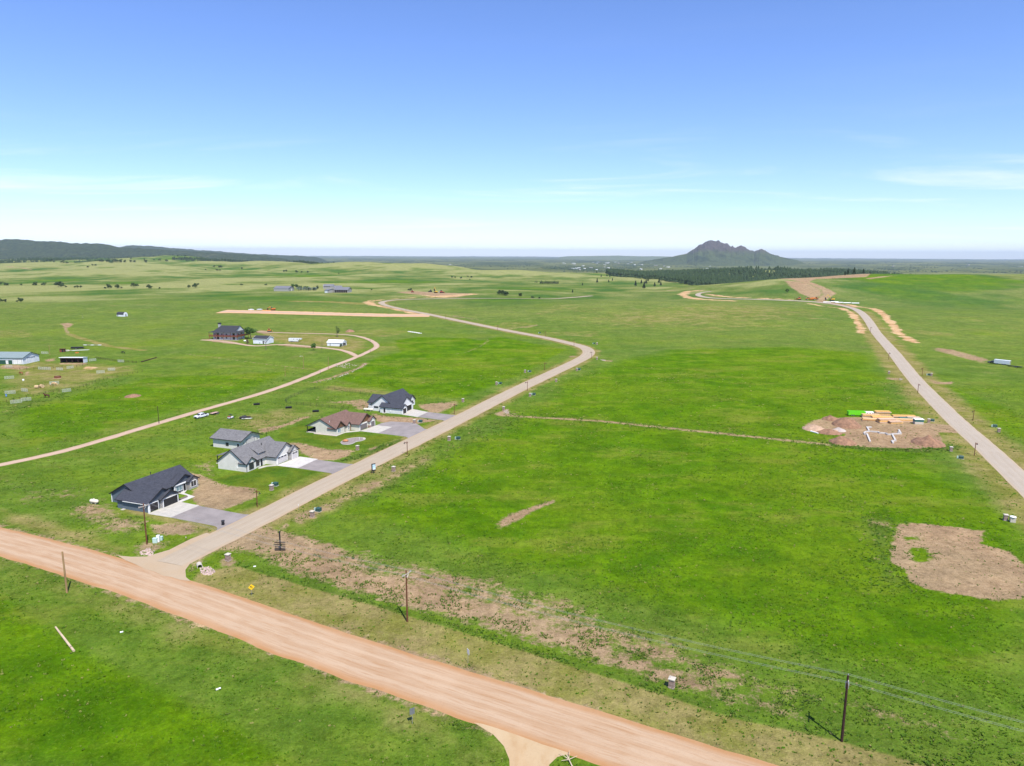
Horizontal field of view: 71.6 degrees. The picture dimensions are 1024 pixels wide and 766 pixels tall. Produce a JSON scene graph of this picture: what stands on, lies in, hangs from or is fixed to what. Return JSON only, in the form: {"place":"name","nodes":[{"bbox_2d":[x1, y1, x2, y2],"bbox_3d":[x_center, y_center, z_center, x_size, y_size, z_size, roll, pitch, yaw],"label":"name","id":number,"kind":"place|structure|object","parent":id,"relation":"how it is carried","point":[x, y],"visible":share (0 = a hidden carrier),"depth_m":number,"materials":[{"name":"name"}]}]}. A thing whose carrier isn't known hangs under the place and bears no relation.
{"place":"outdoors","nodes":[
{"label":"outdoors","id":0,"kind":"place"},
{"bbox_2d":[0,239,297,261],"bbox_3d":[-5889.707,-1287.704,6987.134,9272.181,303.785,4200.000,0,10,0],"label":"wooded hills","id":1,"kind":"structure","parent":0,"point":[15,248],"depth_m":7207.44,"materials":[{"name":"green plant"}]},
{"bbox_2d":[0,331,378,465],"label":"dirt track","id":2,"kind":"structure","parent":0,"point":[376,345],"depth_m":295.87,"materials":[{"name":"soil"}]},
{"bbox_2d":[171,506,249,530],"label":"asphalt driveway","id":3,"kind":"structure","parent":0,"point":[210,516],"depth_m":180.43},
{"bbox_2d":[120,245,327,261],"bbox_3d":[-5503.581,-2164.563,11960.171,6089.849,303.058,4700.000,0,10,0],"label":"wooded ridge","id":4,"kind":"structure","parent":0,"point":[301,258],"depth_m":11472.45,"materials":[{"name":"green plant"}]},
{"bbox_2d":[205,340,357,356],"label":"dirt track","id":5,"kind":"structure","parent":0,"point":[351,353],"depth_m":514.27,"materials":[{"name":"soil"}]},
{"bbox_2d":[217,310,429,316],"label":"graded site road","id":6,"kind":"structure","parent":0,"point":[323,313],"depth_m":778.22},
{"bbox_2d":[299,460,352,473],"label":"asphalt driveway","id":7,"kind":"structure","parent":0,"point":[326,466],"depth_m":223.22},
{"bbox_2d":[156,296,594,565],"bbox_3d":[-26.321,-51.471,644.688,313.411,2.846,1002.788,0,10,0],"label":"paved road","id":8,"kind":"structure","parent":0,"point":[208,544],"depth_m":217.02,"materials":[{"name":"gravel"}]},
{"bbox_2d":[0,527,777,765],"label":"gravel road","id":9,"kind":"structure","parent":0,"point":[595,736],"depth_m":114.29,"materials":[{"name":"gravel"}]},
{"bbox_2d":[378,421,425,437],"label":"asphalt driveway","id":10,"kind":"structure","parent":0,"point":[407,429],"depth_m":270.79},
{"bbox_2d":[418,412,455,420],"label":"asphalt driveway","id":11,"kind":"structure","parent":0,"point":[437,416],"depth_m":292.66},
{"bbox_2d":[0,255,1023,765],"bbox_3d":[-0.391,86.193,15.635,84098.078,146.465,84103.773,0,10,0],"label":"ground","id":12,"kind":"structure","parent":0,"point":[952,331],"depth_m":192.92,"materials":[{"name":"plant"}]},
{"bbox_2d":[0,352,39,363],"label":"horse barn","id":13,"kind":"structure","parent":12,"relation":"on","point":[17,357],"depth_m":425.78,"materials":[{"name":"white metal"}]},
{"bbox_2d":[13,359,21,363],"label":"sliding door","id":14,"kind":"structure","parent":13,"relation":"in","point":[15,361],"depth_m":423.81,"materials":[{"name":"white"}]},
{"bbox_2d":[0,257,94,262],"bbox_3d":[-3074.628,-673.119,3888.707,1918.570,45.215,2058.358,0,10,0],"label":"dark pine wood","id":15,"kind":"object","parent":12,"relation":"on","point":[43,259],"visible":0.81,"depth_m":3546.28,"materials":[{"name":"plant"}]},
{"bbox_2d":[61,551,67,592],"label":"power pole","id":16,"kind":"object","parent":12,"relation":"on","point":[66,587],"visible":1,"depth_m":138.99,"materials":[{"name":"wood"}]},
{"bbox_2d":[55,626,74,651],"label":"fallen pole","id":17,"kind":"object","parent":12,"relation":"on","point":[66,641],"visible":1,"depth_m":122.19,"materials":[{"name":"wood"}]},
{"bbox_2d":[3,371,137,401],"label":"wire fence","id":18,"kind":"object","parent":12,"relation":"on","point":[75,386],"visible":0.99,"depth_m":349.41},
{"bbox_2d":[59,357,87,362],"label":"horse shelter","id":19,"kind":"object","parent":12,"relation":"on","point":[73,359],"visible":1,"depth_m":432.12,"materials":[{"name":"white metal"}]},
{"bbox_2d":[74,258,112,262],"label":"creek scrub","id":20,"kind":"object","parent":12,"relation":"on","point":[90,260],"visible":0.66,"depth_m":2935.11,"materials":[{"name":"green plant"}]},
{"bbox_2d":[89,498,98,503],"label":"propane tank","id":21,"kind":"object","parent":12,"relation":"on","point":[94,500],"visible":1,"depth_m":188.95,"materials":[{"name":"metal"}]},
{"bbox_2d":[116,312,127,316],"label":"arched shed","id":22,"kind":"structure","parent":12,"relation":"on","point":[122,314],"depth_m":729.87,"materials":[{"name":"white metal"}]},
{"bbox_2d":[124,394,140,397],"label":"soil heap","id":23,"kind":"object","parent":12,"relation":"on","point":[132,395],"visible":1,"depth_m":329.29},
{"bbox_2d":[138,503,148,544],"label":"power pole","id":24,"kind":"object","parent":12,"relation":"on","point":[145,522],"visible":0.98,"depth_m":162.17,"materials":[{"name":"wood"}]},
{"bbox_2d":[159,507,408,570],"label":"power line wire","id":25,"kind":"object","parent":24,"relation":"attached to","point":[291,544],"visible":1,"depth_m":142.02,"materials":[{"name":"metal"}]},
{"bbox_2d":[162,507,408,569],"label":"power line wire","id":26,"kind":"object","parent":24,"relation":"attached to","point":[291,543],"visible":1,"depth_m":142.50,"materials":[{"name":"metal"}]},
{"bbox_2d":[80,254,207,258],"bbox_3d":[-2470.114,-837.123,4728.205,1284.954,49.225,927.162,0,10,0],"label":"hilltop pine wood","id":27,"kind":"object","parent":12,"relation":"on","point":[143,256],"visible":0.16,"depth_m":4573.90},
{"bbox_2d":[140,548,154,555],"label":"riprap stones","id":28,"kind":"object","parent":12,"relation":"on","point":[148,553],"visible":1,"depth_m":158.62,"materials":[{"name":"stone"}]},
{"bbox_2d":[109,465,199,512],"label":"slate blue house","id":29,"kind":"structure","parent":12,"relation":"on","point":[160,489],"depth_m":188.83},
{"bbox_2d":[149,501,158,511],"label":"garage door","id":30,"kind":"structure","parent":29,"relation":"in","point":[155,505],"depth_m":184.34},
{"bbox_2d":[163,494,177,507],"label":"garage door","id":31,"kind":"structure","parent":29,"relation":"in","point":[173,499],"depth_m":188.48,"materials":[{"name":"metal"}]},
{"bbox_2d":[176,484,181,490],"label":"window","id":32,"kind":"structure","parent":29,"relation":"in","point":[179,487],"depth_m":198.05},
{"bbox_2d":[190,479,196,486],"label":"window","id":33,"kind":"structure","parent":29,"relation":"in","point":[193,483],"depth_m":201.76,"materials":[{"name":"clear glass"}]},
{"bbox_2d":[152,537,157,542],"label":"utility box","id":34,"kind":"object","parent":12,"relation":"on","point":[154,539],"visible":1,"depth_m":163.66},
{"bbox_2d":[148,502,198,517],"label":"concrete apron","id":35,"kind":"object","parent":12,"relation":"on","point":[176,507],"visible":1,"depth_m":185.17,"materials":[{"name":"concrete"}]},
{"bbox_2d":[117,533,231,580],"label":"road mouth","id":36,"kind":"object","parent":12,"relation":"on","point":[151,563],"visible":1,"depth_m":152.93},
{"bbox_2d":[178,490,194,501],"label":"concrete walk","id":37,"kind":"structure","parent":12,"relation":"on","point":[188,495],"depth_m":195.10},
{"bbox_2d":[193,413,208,418],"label":"pickup truck","id":38,"kind":"object","parent":12,"relation":"on","point":[198,415],"visible":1,"depth_m":287.94,"materials":[{"name":"white metal"}]},
{"bbox_2d":[199,566,214,574],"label":"riprap stones","id":39,"kind":"object","parent":12,"relation":"on","point":[209,571],"visible":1,"depth_m":149.32,"materials":[{"name":"stone"}]},
{"bbox_2d":[224,553,231,561],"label":"brick pillar","id":40,"kind":"structure","parent":12,"relation":"on","point":[227,557],"depth_m":154.21,"materials":[{"name":"brick"}]},
{"bbox_2d":[209,323,248,339],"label":"ranch house","id":41,"kind":"structure","parent":12,"relation":"on","point":[224,332],"depth_m":549.19,"materials":[{"name":"white"}]},
{"bbox_2d":[209,428,262,448],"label":"detached garage","id":42,"kind":"structure","parent":12,"relation":"on","point":[227,438],"depth_m":244.26,"materials":[{"name":"grey"}]},
{"bbox_2d":[246,437,254,443],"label":"garage door","id":43,"kind":"structure","parent":42,"relation":"in","point":[252,439],"depth_m":245.34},
{"bbox_2d":[244,327,256,338],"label":"broadleaf tree","id":44,"kind":"object","parent":12,"relation":"on","point":[248,330],"visible":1,"depth_m":551.92,"materials":[{"name":"green plant"}]},
{"bbox_2d":[172,256,334,263],"bbox_3d":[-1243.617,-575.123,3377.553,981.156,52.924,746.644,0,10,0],"label":"ridge pine belt","id":45,"kind":"object","parent":12,"relation":"on","point":[216,259],"visible":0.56,"depth_m":3369.83,"materials":[{"name":"plant"}]},
{"bbox_2d":[216,432,299,471],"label":"white house","id":46,"kind":"structure","parent":12,"relation":"on","point":[250,456],"depth_m":224.03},
{"bbox_2d":[249,462,253,469],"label":"window","id":47,"kind":"structure","parent":46,"relation":"in","point":[251,466],"depth_m":218.72,"materials":[{"name":"black glass"}]},
{"bbox_2d":[277,454,287,464],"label":"garage door","id":48,"kind":"structure","parent":46,"relation":"in","point":[285,458],"depth_m":227.07,"materials":[{"name":"metal"}]},
{"bbox_2d":[292,450,297,458],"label":"garage door","id":49,"kind":"structure","parent":46,"relation":"in","point":[295,455],"depth_m":231.60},
{"bbox_2d":[252,335,273,343],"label":"ranch garage","id":50,"kind":"structure","parent":12,"relation":"on","point":[259,339],"depth_m":525.63,"materials":[{"name":"white metal"}]},
{"bbox_2d":[269,484,273,490],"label":"brick pillar","id":51,"kind":"structure","parent":12,"relation":"on","point":[271,487],"depth_m":200.35,"materials":[{"name":"brick"}]},
{"bbox_2d":[274,531,285,550],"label":"plank sign frame","id":52,"kind":"object","parent":12,"relation":"on","point":[280,546],"visible":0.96,"depth_m":159.57,"materials":[{"name":"wood"}]},
{"bbox_2d":[274,286,293,290],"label":"riding arena","id":53,"kind":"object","parent":12,"relation":"on","point":[283,288],"visible":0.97,"depth_m":1244.52,"materials":[{"name":"beige metal"}]},
{"bbox_2d":[288,338,301,341],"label":"horse trailer","id":54,"kind":"object","parent":12,"relation":"on","point":[293,339],"visible":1,"depth_m":535.46,"materials":[{"name":"metal"}]},
{"bbox_2d":[277,457,316,467],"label":"concrete apron","id":55,"kind":"object","parent":12,"relation":"on","point":[297,462],"visible":1,"depth_m":227.30,"materials":[{"name":"concrete"}]},
{"bbox_2d":[309,510,314,517],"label":"brick pillar","id":56,"kind":"structure","parent":12,"relation":"on","point":[312,513],"depth_m":180.12,"materials":[{"name":"brick"}]},
{"bbox_2d":[314,507,321,511],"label":"ground transformer","id":57,"kind":"object","parent":12,"relation":"on","point":[317,509],"visible":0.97,"depth_m":184.14,"materials":[{"name":"metal"}]},
{"bbox_2d":[285,386,367,408],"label":"yard fence","id":58,"kind":"object","parent":12,"relation":"on","point":[316,403],"visible":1,"depth_m":317.58,"materials":[{"name":"wood"}]},
{"bbox_2d":[324,289,333,292],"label":"machine shed","id":59,"kind":"structure","parent":12,"relation":"on","point":[329,291],"depth_m":1208.06,"materials":[{"name":"beige metal"}]},
{"bbox_2d":[323,284,342,288],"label":"distant farmhouse","id":60,"kind":"object","parent":12,"relation":"on","point":[329,286],"visible":0.82,"depth_m":1315.63,"materials":[{"name":"beige metal"}]},
{"bbox_2d":[326,339,346,345],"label":"open garage","id":61,"kind":"structure","parent":12,"relation":"on","point":[332,342],"depth_m":514.50,"materials":[{"name":"white metal"}]},
{"bbox_2d":[306,409,375,435],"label":"cream house","id":62,"kind":"structure","parent":12,"relation":"on","point":[337,423],"depth_m":268.08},
{"bbox_2d":[360,422,366,429],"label":"garage door","id":63,"kind":"structure","parent":62,"relation":"in","point":[362,426],"depth_m":270.67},
{"bbox_2d":[334,287,351,292],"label":"open hay barn","id":64,"kind":"structure","parent":12,"relation":"on","point":[342,289],"depth_m":1211.89,"materials":[{"name":"beige metal"}]},
{"bbox_2d":[341,437,365,444],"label":"gravel bed","id":65,"kind":"object","parent":12,"relation":"on","point":[348,441],"visible":1,"depth_m":253.75,"materials":[{"name":"gravel"}]},
{"bbox_2d":[371,463,375,470],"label":"sale sign","id":66,"kind":"object","parent":12,"relation":"on","point":[373,467],"visible":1,"depth_m":216.22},
{"bbox_2d":[361,425,390,432],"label":"concrete apron","id":67,"kind":"object","parent":12,"relation":"on","point":[376,429],"visible":1,"depth_m":270.46,"materials":[{"name":"concrete"}]},
{"bbox_2d":[367,388,415,413],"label":"navy roofed house","id":68,"kind":"structure","parent":12,"relation":"on","point":[401,401],"depth_m":301.43,"materials":[{"name":"white"}]},
{"bbox_2d":[402,570,410,621],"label":"power pole","id":69,"kind":"object","parent":12,"relation":"on","point":[406,595],"visible":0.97,"depth_m":128.49,"materials":[{"name":"wood"}]},
{"bbox_2d":[139,506,399,574],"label":"power line wire","id":70,"kind":"object","parent":69,"relation":"attached to","point":[273,545],"visible":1,"depth_m":140.54,"materials":[{"name":"metal"}]},
{"bbox_2d":[407,575,823,676],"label":"power line wire","id":71,"kind":"object","parent":69,"relation":"attached to","point":[622,632],"visible":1,"depth_m":109.64,"materials":[{"name":"metal"}]},
{"bbox_2d":[410,577,836,680],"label":"power line wire","id":72,"kind":"object","parent":69,"relation":"attached to","point":[638,637],"visible":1,"depth_m":107.02,"materials":[{"name":"metal"}]},
{"bbox_2d":[412,570,847,673],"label":"power line wire","id":73,"kind":"object","parent":69,"relation":"attached to","point":[653,632],"visible":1,"depth_m":109.01,"materials":[{"name":"metal"}]},
{"bbox_2d":[415,572,846,674],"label":"power line wire","id":74,"kind":"object","parent":69,"relation":"attached to","point":[613,624],"visible":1,"depth_m":112.16,"materials":[{"name":"metal"}]},
{"bbox_2d":[410,707,414,723],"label":"roadside sign","id":75,"kind":"object","parent":12,"relation":"on","point":[412,710],"visible":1,"depth_m":100.92,"materials":[{"name":"metal"}]},
{"bbox_2d":[402,409,426,416],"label":"concrete apron","id":76,"kind":"object","parent":12,"relation":"on","point":[414,412],"visible":1,"depth_m":297.90,"materials":[{"name":"concrete"}]},
{"bbox_2d":[474,722,570,765],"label":"gravel road spur","id":77,"kind":"structure","parent":12,"relation":"on","point":[521,751],"depth_m":95.89,"materials":[{"name":"gravel"}]},
{"bbox_2d":[561,753,575,765],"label":"dead branch","id":78,"kind":"object","parent":12,"relation":"on","point":[567,757],"visible":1,"depth_m":93.79,"materials":[{"name":"wood"}]},
{"bbox_2d":[322,258,1021,272],"bbox_3d":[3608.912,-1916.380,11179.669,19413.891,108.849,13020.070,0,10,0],"label":"tree belts","id":79,"kind":"object","parent":12,"relation":"on","point":[1016,271],"visible":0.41,"depth_m":8158.27,"materials":[{"name":"green plant"}]},
{"bbox_2d":[668,676,675,689],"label":"brick pillar","id":80,"kind":"structure","parent":12,"relation":"on","point":[671,683],"depth_m":109.60,"materials":[{"name":"brick"}]},
{"bbox_2d":[637,240,804,266],"bbox_3d":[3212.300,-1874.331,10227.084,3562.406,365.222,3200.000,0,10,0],"label":"butte","id":81,"kind":"object","parent":12,"relation":"on","point":[712,253],"visible":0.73,"depth_m":9660.72,"materials":[{"name":"stone"}]},
{"bbox_2d":[605,265,887,284],"bbox_3d":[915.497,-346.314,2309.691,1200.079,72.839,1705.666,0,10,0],"label":"pine forest","id":82,"kind":"object","parent":12,"relation":"on","point":[709,276],"visible":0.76,"depth_m":2132.83,"materials":[{"name":"plant"}]},
{"bbox_2d":[802,424,823,431],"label":"soil heap","id":83,"kind":"object","parent":12,"relation":"on","point":[814,427],"visible":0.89,"depth_m":272.19,"materials":[{"name":"soil"}]},
{"bbox_2d":[817,429,841,434],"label":"soil heap","id":84,"kind":"object","parent":12,"relation":"on","point":[828,432],"visible":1,"depth_m":267.14,"materials":[{"name":"soil"}]},
{"bbox_2d":[822,415,837,420],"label":"soil heap","id":85,"kind":"object","parent":12,"relation":"on","point":[830,418],"visible":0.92,"depth_m":289.51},
{"bbox_2d":[832,427,845,431],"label":"soil heap","id":86,"kind":"object","parent":12,"relation":"on","point":[840,429],"visible":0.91,"depth_m":270.90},
{"bbox_2d":[829,436,856,445],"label":"soil heap","id":87,"kind":"object","parent":12,"relation":"on","point":[842,440],"visible":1,"depth_m":252.39,"materials":[{"name":"soil"}]},
{"bbox_2d":[840,674,848,741],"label":"power pole","id":88,"kind":"object","parent":12,"relation":"on","point":[844,709],"visible":1,"depth_m":96.99,"materials":[{"name":"wood"}]},
{"bbox_2d":[851,682,1020,729],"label":"power line wire","id":89,"kind":"object","parent":88,"relation":"attached to","point":[932,705],"visible":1,"depth_m":91.36,"materials":[{"name":"metal"}]},
{"bbox_2d":[850,675,1021,722],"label":"power line wire","id":90,"kind":"object","parent":88,"relation":"attached to","point":[932,698],"visible":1,"depth_m":92.46,"materials":[{"name":"metal"}]},
{"bbox_2d":[851,674,1023,721],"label":"power line wire","id":91,"kind":"object","parent":88,"relation":"attached to","point":[937,698],"visible":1,"depth_m":92.58,"materials":[{"name":"metal"}]},
{"bbox_2d":[853,684,1022,731],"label":"power line wire","id":92,"kind":"object","parent":88,"relation":"attached to","point":[934,707],"visible":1,"depth_m":90.79,"materials":[{"name":"metal"}]},
{"bbox_2d":[831,417,861,428],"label":"soil heap","id":93,"kind":"object","parent":12,"relation":"on","point":[846,422],"visible":0.95,"depth_m":278.07,"materials":[{"name":"soil"}]},
{"bbox_2d":[847,410,873,415],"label":"lime dumpster trailer","id":94,"kind":"object","parent":12,"relation":"on","point":[854,412],"visible":0.91,"depth_m":296.91,"materials":[{"name":"green paint"}]},
{"bbox_2d":[861,417,877,420],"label":"lumber stack","id":95,"kind":"object","parent":12,"relation":"on","point":[868,419],"visible":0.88,"depth_m":288.28,"materials":[{"name":"brown wood"}]},
{"bbox_2d":[860,413,880,417],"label":"lumber stack","id":96,"kind":"object","parent":12,"relation":"on","point":[867,415],"visible":0.75,"depth_m":294.10,"materials":[{"name":"brown wood"}]},
{"bbox_2d":[870,415,893,417],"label":"lumber stack","id":97,"kind":"object","parent":12,"relation":"on","point":[874,416],"visible":0.61,"depth_m":289.70,"materials":[{"name":"brown wood"}]},
{"bbox_2d":[863,426,901,443],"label":"concrete foundation","id":98,"kind":"object","parent":12,"relation":"on","point":[892,434],"visible":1,"depth_m":266.66,"materials":[{"name":"concrete"}]},
{"bbox_2d":[874,410,891,415],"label":"lumber stack","id":99,"kind":"object","parent":12,"relation":"on","point":[883,413],"visible":0.89,"depth_m":296.50,"materials":[{"name":"brown wood"}]},
{"bbox_2d":[877,418,896,422],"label":"lumber stack","id":100,"kind":"object","parent":12,"relation":"on","point":[883,420],"visible":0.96,"depth_m":285.12,"materials":[{"name":"brown wood"}]},
{"bbox_2d":[889,420,902,423],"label":"lumber stack","id":101,"kind":"object","parent":12,"relation":"on","point":[895,422],"visible":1,"depth_m":283.81,"materials":[{"name":"brown wood"}]},
{"bbox_2d":[891,414,914,417],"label":"lumber stack","id":102,"kind":"object","parent":12,"relation":"on","point":[894,416],"visible":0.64,"depth_m":293.18,"materials":[{"name":"brown wood"}]},
{"bbox_2d":[896,418,912,421],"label":"lumber stack","id":103,"kind":"object","parent":12,"relation":"on","point":[906,419],"visible":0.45,"depth_m":287.22,"materials":[{"name":"brown wood"}]},
{"bbox_2d":[913,418,923,423],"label":"site shed","id":104,"kind":"structure","parent":12,"relation":"on","point":[918,420],"depth_m":282.81,"materials":[{"name":"metal"}]},
{"bbox_2d":[910,435,945,447],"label":"soil heap","id":105,"kind":"object","parent":12,"relation":"on","point":[928,441],"visible":0.99,"depth_m":251.33,"materials":[{"name":"soil"}]},
{"bbox_2d":[994,359,1010,364],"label":"box trailer","id":106,"kind":"object","parent":12,"relation":"on","point":[1003,362],"visible":1,"depth_m":438.68,"materials":[{"name":"metal"}]},
{"bbox_2d":[1003,513,1008,520],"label":"brick pillar","id":107,"kind":"structure","parent":12,"relation":"on","point":[1005,517],"depth_m":179.90,"materials":[{"name":"brick"}]},
{"bbox_2d":[1009,515,1016,522],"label":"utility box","id":108,"kind":"object","parent":12,"relation":"on","point":[1012,519],"visible":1,"depth_m":178.74,"materials":[{"name":"metal"}]},
{"bbox_2d":[0,0,1023,258],"label":"sky","id":109,"kind":"structure","parent":0,"point":[887,129],"materials":[{"name":"blue"}]},
{"bbox_2d":[558,256,667,259],"bbox_3d":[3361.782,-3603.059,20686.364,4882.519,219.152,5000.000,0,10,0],"label":"hills","id":110,"kind":"structure","parent":0,"point":[612,257],"depth_m":19818.10,"materials":[{"name":"green plant"}]},
{"bbox_2d":[695,291,1023,497],"bbox_3d":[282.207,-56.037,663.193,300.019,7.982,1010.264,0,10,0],"label":"paved road","id":111,"kind":"structure","parent":0,"point":[1007,468],"depth_m":296.54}
]}

